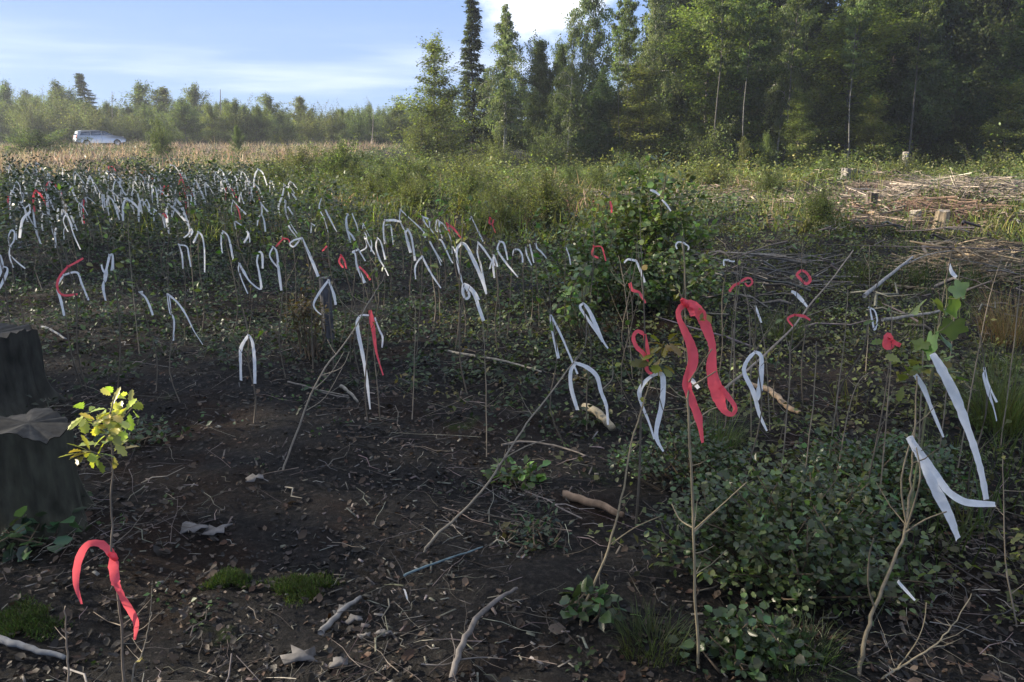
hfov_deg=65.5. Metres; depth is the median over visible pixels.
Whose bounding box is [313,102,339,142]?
bushy tree
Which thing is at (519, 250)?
marker ribbon
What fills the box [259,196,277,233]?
sapling
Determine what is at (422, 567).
cut branch
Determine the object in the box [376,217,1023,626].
bramble cover
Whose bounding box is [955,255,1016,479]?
bare whip
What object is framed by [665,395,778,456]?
grass tuft
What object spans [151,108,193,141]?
bushy tree
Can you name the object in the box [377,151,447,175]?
shrub
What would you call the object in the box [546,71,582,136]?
oak tree
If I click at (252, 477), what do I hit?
bark scrap
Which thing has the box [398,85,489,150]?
understorey sapling
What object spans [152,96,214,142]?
young tree
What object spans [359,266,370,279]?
marker ribbon
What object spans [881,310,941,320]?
cut branch
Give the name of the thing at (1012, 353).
bare whip
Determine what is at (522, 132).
oak tree
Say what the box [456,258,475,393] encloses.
sapling
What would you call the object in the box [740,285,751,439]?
bare whip
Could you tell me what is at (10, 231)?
marker ribbon
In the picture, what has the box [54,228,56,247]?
marker ribbon
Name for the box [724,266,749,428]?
bare whip
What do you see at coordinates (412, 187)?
shrub
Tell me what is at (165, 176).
sapling
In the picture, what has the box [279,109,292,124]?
young tree
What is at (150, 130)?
bushy tree
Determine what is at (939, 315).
sapling
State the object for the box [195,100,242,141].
bushy tree
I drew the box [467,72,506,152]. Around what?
oak tree
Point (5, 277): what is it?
marker ribbon
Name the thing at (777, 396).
cut branch
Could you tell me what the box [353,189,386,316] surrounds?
sapling
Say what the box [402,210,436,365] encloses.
sapling
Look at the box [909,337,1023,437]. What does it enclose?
grass tuft
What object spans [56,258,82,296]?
marker ribbon
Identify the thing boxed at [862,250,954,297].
cut branch
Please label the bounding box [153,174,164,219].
sapling
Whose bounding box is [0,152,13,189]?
sapling
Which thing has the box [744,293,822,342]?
grass tuft
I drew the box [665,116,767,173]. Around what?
bushy tree
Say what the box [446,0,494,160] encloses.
spruce tree
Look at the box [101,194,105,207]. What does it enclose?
marker ribbon
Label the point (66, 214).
marker ribbon
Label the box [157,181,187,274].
sapling
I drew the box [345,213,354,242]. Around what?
marker ribbon
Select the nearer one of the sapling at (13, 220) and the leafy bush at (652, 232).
the leafy bush at (652, 232)
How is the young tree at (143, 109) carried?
on the ground at (540, 572)
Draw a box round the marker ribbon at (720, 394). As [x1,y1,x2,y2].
[676,298,737,442]
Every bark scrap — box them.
[180,521,208,533]
[202,523,232,534]
[245,473,263,481]
[280,645,318,664]
[329,656,347,668]
[344,614,362,624]
[357,632,370,638]
[374,629,393,635]
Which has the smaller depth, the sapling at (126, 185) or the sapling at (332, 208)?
the sapling at (332, 208)
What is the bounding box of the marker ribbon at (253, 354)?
[239,334,255,383]
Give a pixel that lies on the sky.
(343, 52)
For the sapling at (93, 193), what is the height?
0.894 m
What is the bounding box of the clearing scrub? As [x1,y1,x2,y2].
[320,116,1023,188]
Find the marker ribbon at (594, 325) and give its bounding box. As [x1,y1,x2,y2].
[579,302,607,348]
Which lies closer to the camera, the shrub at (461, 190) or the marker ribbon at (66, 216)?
the marker ribbon at (66, 216)
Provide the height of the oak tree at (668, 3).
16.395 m
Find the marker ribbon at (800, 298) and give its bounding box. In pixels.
[791,290,807,306]
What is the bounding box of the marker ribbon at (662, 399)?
[637,371,665,451]
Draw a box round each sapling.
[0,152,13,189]
[0,182,12,212]
[0,183,15,241]
[0,193,36,281]
[0,208,26,324]
[0,225,17,323]
[1,159,19,181]
[1,201,32,274]
[2,190,26,246]
[4,169,31,237]
[6,172,39,254]
[10,168,32,219]
[10,179,29,236]
[11,157,22,181]
[17,190,32,228]
[19,151,36,184]
[20,186,43,271]
[21,180,42,260]
[23,167,56,235]
[25,222,53,288]
[26,166,41,202]
[31,172,58,254]
[31,174,51,231]
[31,176,48,236]
[31,189,48,253]
[31,238,82,384]
[32,197,56,260]
[36,153,52,181]
[36,163,53,191]
[37,178,66,229]
[39,176,58,240]
[43,212,70,279]
[48,182,78,271]
[49,166,77,240]
[51,175,78,253]
[52,195,80,279]
[55,178,75,233]
[55,183,87,312]
[56,178,75,220]
[56,231,92,387]
[60,386,163,681]
[67,162,82,211]
[67,168,76,196]
[68,183,93,254]
[70,198,95,261]
[71,168,84,194]
[72,185,91,232]
[74,186,91,241]
[77,186,98,236]
[79,204,101,237]
[80,155,92,181]
[81,169,95,196]
[85,174,98,221]
[86,202,142,387]
[87,180,107,241]
[88,183,101,220]
[89,170,106,221]
[90,177,111,246]
[94,160,111,193]
[99,181,127,258]
[101,182,117,221]
[102,218,126,269]
[105,170,122,199]
[106,162,122,184]
[106,172,124,230]
[107,175,130,226]
[114,181,129,232]
[115,259,157,390]
[118,167,140,223]
[119,208,142,259]
[121,193,137,225]
[124,158,139,194]
[124,162,143,233]
[126,247,187,402]
[136,180,155,248]
[137,183,156,258]
[140,154,152,186]
[140,160,152,191]
[143,167,159,208]
[145,206,167,269]
[146,184,167,250]
[150,175,170,244]
[150,197,171,282]
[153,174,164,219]
[154,168,166,206]
[154,198,181,282]
[157,167,170,202]
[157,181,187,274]
[158,166,178,232]
[162,173,180,234]
[163,172,185,215]
[164,173,189,249]
[165,187,191,242]
[168,214,203,276]
[169,167,180,193]
[169,200,192,272]
[171,217,195,344]
[173,177,202,239]
[174,166,191,202]
[178,197,203,325]
[179,178,189,231]
[180,162,197,202]
[181,179,199,214]
[187,159,202,192]
[189,201,220,334]
[190,170,207,212]
[191,195,212,238]
[194,173,210,210]
[195,187,208,225]
[200,183,217,227]
[200,187,220,232]
[201,173,221,215]
[202,159,222,204]
[205,166,226,210]
[210,173,233,239]
[212,215,259,356]
[213,196,238,334]
[215,176,237,239]
[216,164,234,215]
[223,175,247,249]
[226,172,240,214]
[226,180,241,267]
[226,294,269,422]
[229,196,251,300]
[234,205,264,264]
[236,161,246,189]
[237,161,251,219]
[237,179,251,214]
[238,182,255,225]
[241,161,257,190]
[242,194,267,249]
[244,165,259,203]
[252,187,268,255]
[253,173,266,202]
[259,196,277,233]
[261,192,305,308]
[262,193,281,245]
[263,160,278,194]
[263,204,292,377]
[264,181,280,227]
[266,215,297,339]
[274,188,317,368]
[281,177,296,229]
[282,175,303,255]
[283,168,298,216]
[286,202,303,250]
[295,198,316,247]
[303,194,324,301]
[304,225,333,376]
[309,176,337,254]
[314,219,345,346]
[318,181,345,240]
[318,189,335,275]
[319,276,334,342]
[320,207,361,359]
[324,186,345,239]
[324,195,360,283]
[345,184,361,280]
[347,197,371,302]
[347,239,378,373]
[348,193,363,230]
[350,225,372,361]
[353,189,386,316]
[357,205,379,314]
[364,266,391,418]
[366,195,404,302]
[367,274,380,420]
[376,204,391,295]
[389,189,408,275]
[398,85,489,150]
[398,202,431,308]
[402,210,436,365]
[414,197,432,293]
[419,212,449,331]
[424,104,479,157]
[424,208,453,325]
[430,199,454,284]
[432,184,448,293]
[432,204,454,302]
[443,206,471,337]
[449,211,475,356]
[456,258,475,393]
[457,213,487,338]
[465,189,485,287]
[465,213,500,349]
[478,199,509,282]
[490,208,515,332]
[490,226,527,335]
[508,222,535,333]
[510,109,593,161]
[524,216,542,327]
[528,207,548,324]
[531,113,605,166]
[533,269,585,446]
[541,101,639,163]
[545,88,591,157]
[557,76,702,168]
[560,208,587,321]
[562,232,626,429]
[580,201,602,336]
[597,252,644,399]
[607,225,642,368]
[608,201,661,523]
[620,86,686,159]
[621,81,693,162]
[661,88,780,166]
[669,83,777,161]
[671,242,746,668]
[676,211,686,363]
[715,232,742,376]
[729,228,758,409]
[743,275,794,481]
[747,83,857,167]
[751,237,781,414]
[766,100,871,164]
[772,244,798,420]
[780,256,826,437]
[796,72,855,166]
[799,236,818,403]
[819,96,871,158]
[836,265,884,435]
[857,376,946,675]
[862,307,908,504]
[869,103,943,162]
[885,279,973,556]
[890,129,930,161]
[912,106,999,164]
[913,224,957,457]
[931,85,1013,166]
[967,314,1005,498]
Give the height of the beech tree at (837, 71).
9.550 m
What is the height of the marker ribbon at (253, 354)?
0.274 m
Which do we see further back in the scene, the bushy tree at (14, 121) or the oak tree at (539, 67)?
the bushy tree at (14, 121)
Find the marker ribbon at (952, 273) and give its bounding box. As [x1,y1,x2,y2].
[948,264,956,277]
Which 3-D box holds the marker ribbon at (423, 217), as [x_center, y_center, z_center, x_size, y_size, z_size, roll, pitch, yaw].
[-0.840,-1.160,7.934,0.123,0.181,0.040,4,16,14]
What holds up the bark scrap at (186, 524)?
on the ground at (540, 572)
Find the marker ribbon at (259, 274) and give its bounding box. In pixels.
[238,251,263,293]
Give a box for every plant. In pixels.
[0,506,86,563]
[104,413,177,457]
[274,264,337,359]
[481,453,550,490]
[489,502,573,556]
[559,575,640,631]
[666,597,832,681]
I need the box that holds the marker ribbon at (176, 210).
[165,203,185,233]
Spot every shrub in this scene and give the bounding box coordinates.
[0,124,94,153]
[247,147,299,187]
[266,135,328,176]
[273,174,304,201]
[297,132,392,184]
[326,151,377,187]
[340,165,389,202]
[346,163,396,197]
[362,153,393,174]
[370,158,436,199]
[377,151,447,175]
[378,165,417,177]
[391,161,432,208]
[398,154,454,187]
[399,162,434,200]
[427,150,508,211]
[427,162,448,189]
[436,140,492,184]
[458,202,500,231]
[463,171,526,213]
[469,187,515,229]
[472,179,529,236]
[478,160,503,187]
[488,152,591,222]
[501,181,532,210]
[502,168,541,193]
[509,160,537,183]
[522,168,578,202]
[532,161,553,181]
[547,162,585,181]
[552,163,587,188]
[560,175,593,200]
[578,162,631,193]
[606,417,768,496]
[607,146,653,188]
[636,452,955,626]
[683,146,736,189]
[734,166,790,198]
[787,178,868,234]
[789,420,978,524]
[810,144,873,177]
[873,143,929,180]
[940,137,1023,180]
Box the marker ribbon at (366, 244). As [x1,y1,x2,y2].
[360,232,374,253]
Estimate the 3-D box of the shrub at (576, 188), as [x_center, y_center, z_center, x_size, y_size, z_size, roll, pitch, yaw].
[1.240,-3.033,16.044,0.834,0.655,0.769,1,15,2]
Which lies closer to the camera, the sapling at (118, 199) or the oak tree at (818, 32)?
the sapling at (118, 199)
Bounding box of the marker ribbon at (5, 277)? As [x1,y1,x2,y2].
[0,254,7,288]
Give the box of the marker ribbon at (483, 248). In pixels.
[476,241,494,280]
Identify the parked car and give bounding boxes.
[72,130,125,144]
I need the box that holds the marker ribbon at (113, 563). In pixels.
[72,540,138,639]
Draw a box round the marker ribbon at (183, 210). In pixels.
[171,196,190,232]
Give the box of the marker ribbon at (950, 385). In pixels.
[930,353,988,499]
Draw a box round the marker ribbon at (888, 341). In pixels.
[882,332,900,349]
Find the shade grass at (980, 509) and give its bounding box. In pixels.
[722,245,1023,590]
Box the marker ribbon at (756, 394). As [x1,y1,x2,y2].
[742,350,767,430]
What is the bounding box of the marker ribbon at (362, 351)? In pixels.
[356,314,383,408]
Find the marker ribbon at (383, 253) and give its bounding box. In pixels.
[375,237,388,275]
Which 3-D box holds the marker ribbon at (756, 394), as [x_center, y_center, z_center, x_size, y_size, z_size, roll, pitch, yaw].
[0.968,0.203,3.162,0.137,0.345,0.021,-2,15,-7]
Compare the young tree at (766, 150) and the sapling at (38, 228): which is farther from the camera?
the young tree at (766, 150)
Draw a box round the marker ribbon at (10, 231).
[8,229,24,268]
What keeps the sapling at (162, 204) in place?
on the ground at (540, 572)
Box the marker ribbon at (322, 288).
[313,279,336,314]
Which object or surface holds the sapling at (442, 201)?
on the ground at (540, 572)
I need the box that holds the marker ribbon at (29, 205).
[24,204,30,221]
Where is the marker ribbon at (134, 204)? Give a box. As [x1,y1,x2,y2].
[122,198,140,220]
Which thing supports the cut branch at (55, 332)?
on the ground at (540, 572)
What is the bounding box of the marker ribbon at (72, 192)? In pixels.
[60,180,77,201]
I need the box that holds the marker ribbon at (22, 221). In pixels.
[18,211,30,237]
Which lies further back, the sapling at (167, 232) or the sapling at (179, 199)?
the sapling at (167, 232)
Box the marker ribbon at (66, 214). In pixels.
[63,213,80,249]
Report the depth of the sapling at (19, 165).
16.87 m
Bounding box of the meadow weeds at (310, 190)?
[0,135,481,220]
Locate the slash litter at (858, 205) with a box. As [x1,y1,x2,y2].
[560,167,1023,227]
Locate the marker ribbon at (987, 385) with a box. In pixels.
[982,367,997,420]
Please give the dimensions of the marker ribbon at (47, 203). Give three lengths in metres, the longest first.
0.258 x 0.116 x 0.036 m
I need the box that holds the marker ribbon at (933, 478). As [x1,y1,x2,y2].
[906,435,995,540]
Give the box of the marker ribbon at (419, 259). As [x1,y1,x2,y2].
[414,255,440,287]
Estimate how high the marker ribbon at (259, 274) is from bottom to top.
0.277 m
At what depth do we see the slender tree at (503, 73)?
38.65 m
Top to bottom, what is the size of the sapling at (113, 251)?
1.166 m
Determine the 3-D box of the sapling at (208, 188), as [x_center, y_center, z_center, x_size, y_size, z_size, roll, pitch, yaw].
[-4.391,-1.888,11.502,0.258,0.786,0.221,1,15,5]
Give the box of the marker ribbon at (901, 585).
[897,580,915,600]
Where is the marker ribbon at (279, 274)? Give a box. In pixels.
[269,246,281,290]
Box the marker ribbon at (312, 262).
[289,237,318,276]
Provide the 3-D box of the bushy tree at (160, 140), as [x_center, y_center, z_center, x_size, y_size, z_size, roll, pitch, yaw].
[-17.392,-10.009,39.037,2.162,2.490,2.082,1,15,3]
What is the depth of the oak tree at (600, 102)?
39.31 m
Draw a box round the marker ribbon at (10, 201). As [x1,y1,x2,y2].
[9,190,20,218]
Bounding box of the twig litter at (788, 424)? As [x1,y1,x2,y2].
[0,232,1023,681]
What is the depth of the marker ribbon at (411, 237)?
6.97 m
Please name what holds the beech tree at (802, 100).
on the ground at (540, 572)
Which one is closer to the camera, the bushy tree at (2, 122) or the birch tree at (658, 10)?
the birch tree at (658, 10)
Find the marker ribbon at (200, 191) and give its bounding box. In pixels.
[192,180,205,204]
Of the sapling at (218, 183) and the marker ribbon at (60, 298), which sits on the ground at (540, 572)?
the sapling at (218, 183)
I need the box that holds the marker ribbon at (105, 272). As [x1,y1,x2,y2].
[101,253,113,300]
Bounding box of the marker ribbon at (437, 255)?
[429,241,441,264]
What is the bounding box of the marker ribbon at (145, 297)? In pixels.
[138,291,153,314]
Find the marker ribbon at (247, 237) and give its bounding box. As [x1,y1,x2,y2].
[235,221,249,242]
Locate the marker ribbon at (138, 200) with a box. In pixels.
[131,188,142,213]
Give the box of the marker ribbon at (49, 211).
[45,194,52,232]
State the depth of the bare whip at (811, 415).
3.40 m
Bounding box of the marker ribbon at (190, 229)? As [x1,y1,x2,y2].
[184,221,192,237]
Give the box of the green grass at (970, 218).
[0,157,1023,247]
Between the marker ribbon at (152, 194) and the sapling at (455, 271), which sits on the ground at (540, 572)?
the sapling at (455, 271)
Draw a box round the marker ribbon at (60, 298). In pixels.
[56,271,88,315]
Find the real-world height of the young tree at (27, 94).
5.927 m
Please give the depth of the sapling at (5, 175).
11.06 m
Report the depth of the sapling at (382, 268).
7.26 m
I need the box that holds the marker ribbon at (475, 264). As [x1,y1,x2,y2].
[455,242,486,293]
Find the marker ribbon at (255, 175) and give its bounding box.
[253,168,266,186]
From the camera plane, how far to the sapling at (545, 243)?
6.23 m
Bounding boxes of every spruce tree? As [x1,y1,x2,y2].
[74,73,101,119]
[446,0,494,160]
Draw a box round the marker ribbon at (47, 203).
[46,194,54,214]
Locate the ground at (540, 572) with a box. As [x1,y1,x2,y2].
[0,124,1023,681]
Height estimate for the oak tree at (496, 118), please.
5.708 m
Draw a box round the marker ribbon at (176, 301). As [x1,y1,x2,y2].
[167,293,202,344]
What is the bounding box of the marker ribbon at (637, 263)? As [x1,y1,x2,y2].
[624,258,645,282]
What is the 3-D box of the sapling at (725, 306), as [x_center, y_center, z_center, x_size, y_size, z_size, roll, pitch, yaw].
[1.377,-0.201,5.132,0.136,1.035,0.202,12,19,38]
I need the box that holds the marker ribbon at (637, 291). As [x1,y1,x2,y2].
[628,283,645,302]
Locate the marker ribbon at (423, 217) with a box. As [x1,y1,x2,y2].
[422,216,433,232]
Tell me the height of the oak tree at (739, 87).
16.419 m
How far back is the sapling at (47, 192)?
10.58 m
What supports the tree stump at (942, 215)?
on the ground at (540, 572)
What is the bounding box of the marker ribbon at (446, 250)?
[439,239,452,262]
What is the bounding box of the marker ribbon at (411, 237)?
[405,228,415,260]
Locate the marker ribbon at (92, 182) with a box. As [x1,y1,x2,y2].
[86,175,97,193]
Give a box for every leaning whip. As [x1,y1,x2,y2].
[282,275,384,469]
[423,320,612,551]
[579,333,685,626]
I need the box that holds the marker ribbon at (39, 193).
[32,189,45,211]
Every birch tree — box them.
[471,4,544,147]
[548,12,598,160]
[561,0,629,164]
[610,0,643,120]
[623,0,686,134]
[761,1,811,167]
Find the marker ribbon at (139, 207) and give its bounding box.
[138,198,151,221]
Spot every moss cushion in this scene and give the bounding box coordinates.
[0,591,74,642]
[196,564,252,591]
[255,569,343,608]
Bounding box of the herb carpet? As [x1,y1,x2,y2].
[0,186,825,456]
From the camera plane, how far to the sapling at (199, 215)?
6.16 m
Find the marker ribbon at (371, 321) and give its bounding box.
[369,310,383,374]
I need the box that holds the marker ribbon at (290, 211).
[284,200,295,231]
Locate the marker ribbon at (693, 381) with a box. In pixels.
[691,378,699,388]
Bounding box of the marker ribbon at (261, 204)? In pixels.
[257,202,268,231]
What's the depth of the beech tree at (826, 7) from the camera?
47.63 m
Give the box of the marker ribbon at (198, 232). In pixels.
[193,231,204,271]
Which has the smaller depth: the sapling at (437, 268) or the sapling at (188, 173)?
the sapling at (437, 268)
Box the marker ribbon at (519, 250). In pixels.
[512,248,522,261]
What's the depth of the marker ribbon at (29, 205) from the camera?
9.07 m
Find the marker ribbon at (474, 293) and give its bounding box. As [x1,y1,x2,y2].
[461,283,484,320]
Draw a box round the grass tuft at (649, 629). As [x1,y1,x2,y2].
[590,592,711,667]
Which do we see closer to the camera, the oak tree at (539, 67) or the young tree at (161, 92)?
the oak tree at (539, 67)
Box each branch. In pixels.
[0,635,66,659]
[41,326,66,338]
[287,381,348,397]
[318,595,361,634]
[320,384,358,402]
[403,546,482,576]
[421,587,517,681]
[447,350,541,371]
[501,440,586,456]
[562,490,623,517]
[581,403,615,430]
[725,250,853,388]
[747,382,800,413]
[852,203,903,233]
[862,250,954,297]
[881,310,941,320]
[881,594,971,678]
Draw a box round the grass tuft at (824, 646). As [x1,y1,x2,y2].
[732,594,885,681]
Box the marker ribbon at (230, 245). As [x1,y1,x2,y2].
[220,230,233,259]
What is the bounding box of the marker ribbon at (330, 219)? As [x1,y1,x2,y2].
[325,210,336,231]
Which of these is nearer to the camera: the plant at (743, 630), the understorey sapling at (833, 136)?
the plant at (743, 630)
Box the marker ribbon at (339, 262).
[338,254,346,268]
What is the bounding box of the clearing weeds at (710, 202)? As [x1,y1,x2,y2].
[0,147,1023,271]
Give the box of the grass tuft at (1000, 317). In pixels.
[957,271,1023,349]
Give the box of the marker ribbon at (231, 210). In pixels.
[231,200,245,228]
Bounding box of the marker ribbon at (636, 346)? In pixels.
[631,329,651,374]
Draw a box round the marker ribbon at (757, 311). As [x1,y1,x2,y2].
[754,305,761,322]
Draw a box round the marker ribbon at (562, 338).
[550,315,577,373]
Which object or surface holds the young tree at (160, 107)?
on the ground at (540, 572)
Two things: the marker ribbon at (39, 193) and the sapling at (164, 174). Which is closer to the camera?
the marker ribbon at (39, 193)
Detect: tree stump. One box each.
[0,323,66,416]
[0,408,96,551]
[840,168,858,180]
[863,191,878,213]
[902,152,908,165]
[910,209,921,218]
[930,209,950,231]
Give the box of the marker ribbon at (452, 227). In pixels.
[446,222,460,237]
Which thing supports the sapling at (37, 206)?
on the ground at (540, 572)
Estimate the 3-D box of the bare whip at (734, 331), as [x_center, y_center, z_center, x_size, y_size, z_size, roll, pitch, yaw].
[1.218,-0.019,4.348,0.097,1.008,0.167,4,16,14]
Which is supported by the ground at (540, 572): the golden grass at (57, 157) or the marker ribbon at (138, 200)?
the golden grass at (57, 157)
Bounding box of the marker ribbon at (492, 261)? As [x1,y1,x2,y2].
[489,254,497,277]
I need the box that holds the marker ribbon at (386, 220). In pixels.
[382,219,400,243]
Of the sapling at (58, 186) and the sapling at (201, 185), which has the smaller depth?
the sapling at (58, 186)
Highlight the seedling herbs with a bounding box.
[71,360,707,681]
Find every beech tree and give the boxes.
[382,28,488,163]
[513,79,530,153]
[516,73,553,154]
[605,56,679,166]
[615,51,666,140]
[646,0,784,159]
[694,0,804,161]
[763,0,865,131]
[774,84,825,168]
[781,0,928,165]
[808,18,860,106]
[843,0,954,161]
[847,90,899,165]
[951,5,1023,153]
[968,75,1023,167]
[974,0,1023,164]
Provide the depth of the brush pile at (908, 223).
11.84 m
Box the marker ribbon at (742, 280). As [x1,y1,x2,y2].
[729,277,752,291]
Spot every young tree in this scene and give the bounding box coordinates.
[0,78,17,140]
[0,101,16,141]
[7,93,30,125]
[21,88,42,101]
[24,94,45,111]
[35,77,78,113]
[39,90,75,109]
[75,98,93,124]
[98,105,122,135]
[102,99,120,116]
[111,78,155,117]
[121,105,135,124]
[125,103,164,142]
[140,101,171,141]
[141,85,187,112]
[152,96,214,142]
[170,82,224,113]
[179,103,209,141]
[195,101,225,142]
[211,98,252,142]
[222,97,242,135]
[227,124,250,154]
[240,103,252,121]
[243,91,290,140]
[249,103,277,142]
[262,107,275,142]
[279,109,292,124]
[286,95,319,139]
[328,107,355,142]
[362,103,372,115]
[369,101,418,143]
[405,111,417,126]
[734,136,751,173]
[753,130,780,171]
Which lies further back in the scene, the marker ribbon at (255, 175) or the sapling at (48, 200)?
the marker ribbon at (255, 175)
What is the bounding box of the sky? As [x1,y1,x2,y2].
[0,0,951,120]
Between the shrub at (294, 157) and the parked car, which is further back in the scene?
the parked car
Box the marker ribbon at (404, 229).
[399,209,425,252]
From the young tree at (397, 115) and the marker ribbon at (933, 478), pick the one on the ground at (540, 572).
the young tree at (397, 115)
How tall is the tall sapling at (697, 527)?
1.294 m
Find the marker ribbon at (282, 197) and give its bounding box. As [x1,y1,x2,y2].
[278,183,296,214]
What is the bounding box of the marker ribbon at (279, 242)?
[276,237,289,246]
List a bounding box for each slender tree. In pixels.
[494,26,515,169]
[607,0,631,161]
[613,0,645,146]
[689,0,756,149]
[728,0,772,156]
[766,0,822,169]
[840,0,874,159]
[885,0,946,160]
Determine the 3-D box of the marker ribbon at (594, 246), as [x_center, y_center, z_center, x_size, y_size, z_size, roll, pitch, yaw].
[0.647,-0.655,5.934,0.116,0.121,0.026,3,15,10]
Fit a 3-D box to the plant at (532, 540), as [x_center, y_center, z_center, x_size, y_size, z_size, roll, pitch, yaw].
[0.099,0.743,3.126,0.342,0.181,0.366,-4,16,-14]
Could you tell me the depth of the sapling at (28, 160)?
16.91 m
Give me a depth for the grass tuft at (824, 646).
2.42 m
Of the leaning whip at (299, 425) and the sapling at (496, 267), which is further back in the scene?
the sapling at (496, 267)
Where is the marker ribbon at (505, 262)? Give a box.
[497,240,517,276]
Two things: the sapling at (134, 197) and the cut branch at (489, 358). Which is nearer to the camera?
the cut branch at (489, 358)
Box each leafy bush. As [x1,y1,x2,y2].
[524,209,657,309]
[552,255,606,337]
[570,152,718,297]
[617,248,743,319]
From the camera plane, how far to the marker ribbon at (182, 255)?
5.83 m
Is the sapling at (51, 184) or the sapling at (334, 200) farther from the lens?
the sapling at (334, 200)
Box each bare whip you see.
[47,606,72,681]
[124,591,152,681]
[126,213,139,353]
[402,294,416,418]
[479,320,498,456]
[611,258,636,377]
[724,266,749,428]
[730,246,747,419]
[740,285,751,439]
[745,299,774,430]
[778,323,805,475]
[795,341,816,467]
[820,292,851,474]
[837,372,875,476]
[864,245,872,380]
[877,302,917,513]
[902,282,937,498]
[936,268,959,455]
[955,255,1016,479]
[997,453,1023,626]
[1000,255,1021,444]
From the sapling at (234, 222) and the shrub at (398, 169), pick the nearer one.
the sapling at (234, 222)
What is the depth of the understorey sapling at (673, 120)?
48.03 m
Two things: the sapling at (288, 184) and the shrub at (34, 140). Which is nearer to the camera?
the sapling at (288, 184)
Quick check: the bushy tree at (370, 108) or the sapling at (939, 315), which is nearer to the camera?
the sapling at (939, 315)
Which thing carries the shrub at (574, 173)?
on the ground at (540, 572)
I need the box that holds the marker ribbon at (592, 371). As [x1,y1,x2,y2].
[568,362,608,424]
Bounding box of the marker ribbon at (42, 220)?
[41,213,54,228]
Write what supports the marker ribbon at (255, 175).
attached to the sapling at (259, 187)
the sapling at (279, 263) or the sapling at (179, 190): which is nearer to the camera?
the sapling at (279, 263)
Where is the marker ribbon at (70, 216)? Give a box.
[61,201,77,230]
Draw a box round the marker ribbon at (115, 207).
[106,196,119,220]
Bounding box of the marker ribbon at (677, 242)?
[675,241,689,249]
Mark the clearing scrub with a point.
(744, 173)
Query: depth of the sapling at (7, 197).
9.98 m
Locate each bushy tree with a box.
[0,89,31,140]
[0,97,29,140]
[0,112,8,139]
[0,115,12,140]
[5,88,60,140]
[11,85,55,141]
[33,97,81,141]
[39,96,71,122]
[43,92,103,143]
[43,99,83,142]
[56,104,115,144]
[80,90,121,144]
[105,102,142,136]
[114,104,149,144]
[134,110,179,157]
[138,110,176,142]
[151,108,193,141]
[165,92,206,141]
[194,106,206,140]
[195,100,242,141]
[199,99,245,142]
[199,101,216,140]
[225,97,270,144]
[266,111,299,143]
[290,102,334,143]
[290,108,320,142]
[309,101,331,140]
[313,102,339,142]
[323,106,363,142]
[326,102,340,140]
[340,106,389,141]
[342,108,377,143]
[348,103,373,140]
[360,99,382,114]
[362,110,406,143]
[377,106,392,141]
[386,100,458,163]
[469,122,521,172]
[520,122,587,171]
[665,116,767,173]
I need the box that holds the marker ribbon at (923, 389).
[914,374,943,436]
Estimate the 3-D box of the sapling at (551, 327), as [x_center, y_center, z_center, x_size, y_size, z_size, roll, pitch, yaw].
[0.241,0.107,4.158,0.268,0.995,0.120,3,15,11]
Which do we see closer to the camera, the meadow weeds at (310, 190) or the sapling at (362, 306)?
the sapling at (362, 306)
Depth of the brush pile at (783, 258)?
8.11 m
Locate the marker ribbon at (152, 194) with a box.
[151,185,157,202]
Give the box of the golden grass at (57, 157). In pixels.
[0,137,399,181]
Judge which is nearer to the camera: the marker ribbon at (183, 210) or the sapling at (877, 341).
the sapling at (877, 341)
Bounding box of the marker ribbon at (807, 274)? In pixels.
[796,269,811,284]
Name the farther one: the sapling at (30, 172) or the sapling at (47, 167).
the sapling at (47, 167)
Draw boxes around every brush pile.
[582,184,788,197]
[659,189,914,206]
[678,243,872,293]
[723,206,1022,238]
[775,177,920,199]
[789,168,1023,212]
[846,193,1023,225]
[861,232,1023,289]
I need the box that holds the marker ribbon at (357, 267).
[352,248,365,282]
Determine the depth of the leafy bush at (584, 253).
6.85 m
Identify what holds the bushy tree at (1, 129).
on the ground at (540, 572)
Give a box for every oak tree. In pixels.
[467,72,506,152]
[476,69,532,156]
[485,77,525,147]
[510,29,566,152]
[544,33,578,125]
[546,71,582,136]
[571,65,623,162]
[620,28,695,159]
[631,0,713,109]
[636,0,720,162]
[656,0,810,123]
[684,0,811,140]
[800,4,852,92]
[837,0,938,162]
[844,10,958,97]
[873,0,969,163]
[923,0,1015,164]
[943,0,1023,164]
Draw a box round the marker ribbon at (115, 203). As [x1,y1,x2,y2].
[111,189,121,215]
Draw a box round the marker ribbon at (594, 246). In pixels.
[591,245,605,260]
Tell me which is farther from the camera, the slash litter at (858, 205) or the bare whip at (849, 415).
the slash litter at (858, 205)
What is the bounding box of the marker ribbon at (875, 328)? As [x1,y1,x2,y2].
[868,307,877,329]
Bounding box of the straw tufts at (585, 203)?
[137,160,1021,231]
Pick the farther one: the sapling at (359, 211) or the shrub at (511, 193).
the shrub at (511, 193)
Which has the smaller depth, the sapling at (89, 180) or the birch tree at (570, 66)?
the sapling at (89, 180)
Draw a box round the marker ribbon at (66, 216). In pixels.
[57,205,73,229]
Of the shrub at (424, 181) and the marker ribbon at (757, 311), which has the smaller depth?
the marker ribbon at (757, 311)
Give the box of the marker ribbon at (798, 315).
[787,314,809,325]
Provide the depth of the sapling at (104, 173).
15.67 m
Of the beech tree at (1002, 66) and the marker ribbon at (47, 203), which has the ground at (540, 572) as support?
the beech tree at (1002, 66)
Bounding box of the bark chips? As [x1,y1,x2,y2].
[0,261,1023,681]
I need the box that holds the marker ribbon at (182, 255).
[178,243,191,268]
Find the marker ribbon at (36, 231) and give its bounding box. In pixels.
[33,209,41,243]
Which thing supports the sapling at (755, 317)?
on the ground at (540, 572)
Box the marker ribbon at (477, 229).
[470,216,482,241]
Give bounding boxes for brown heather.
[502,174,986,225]

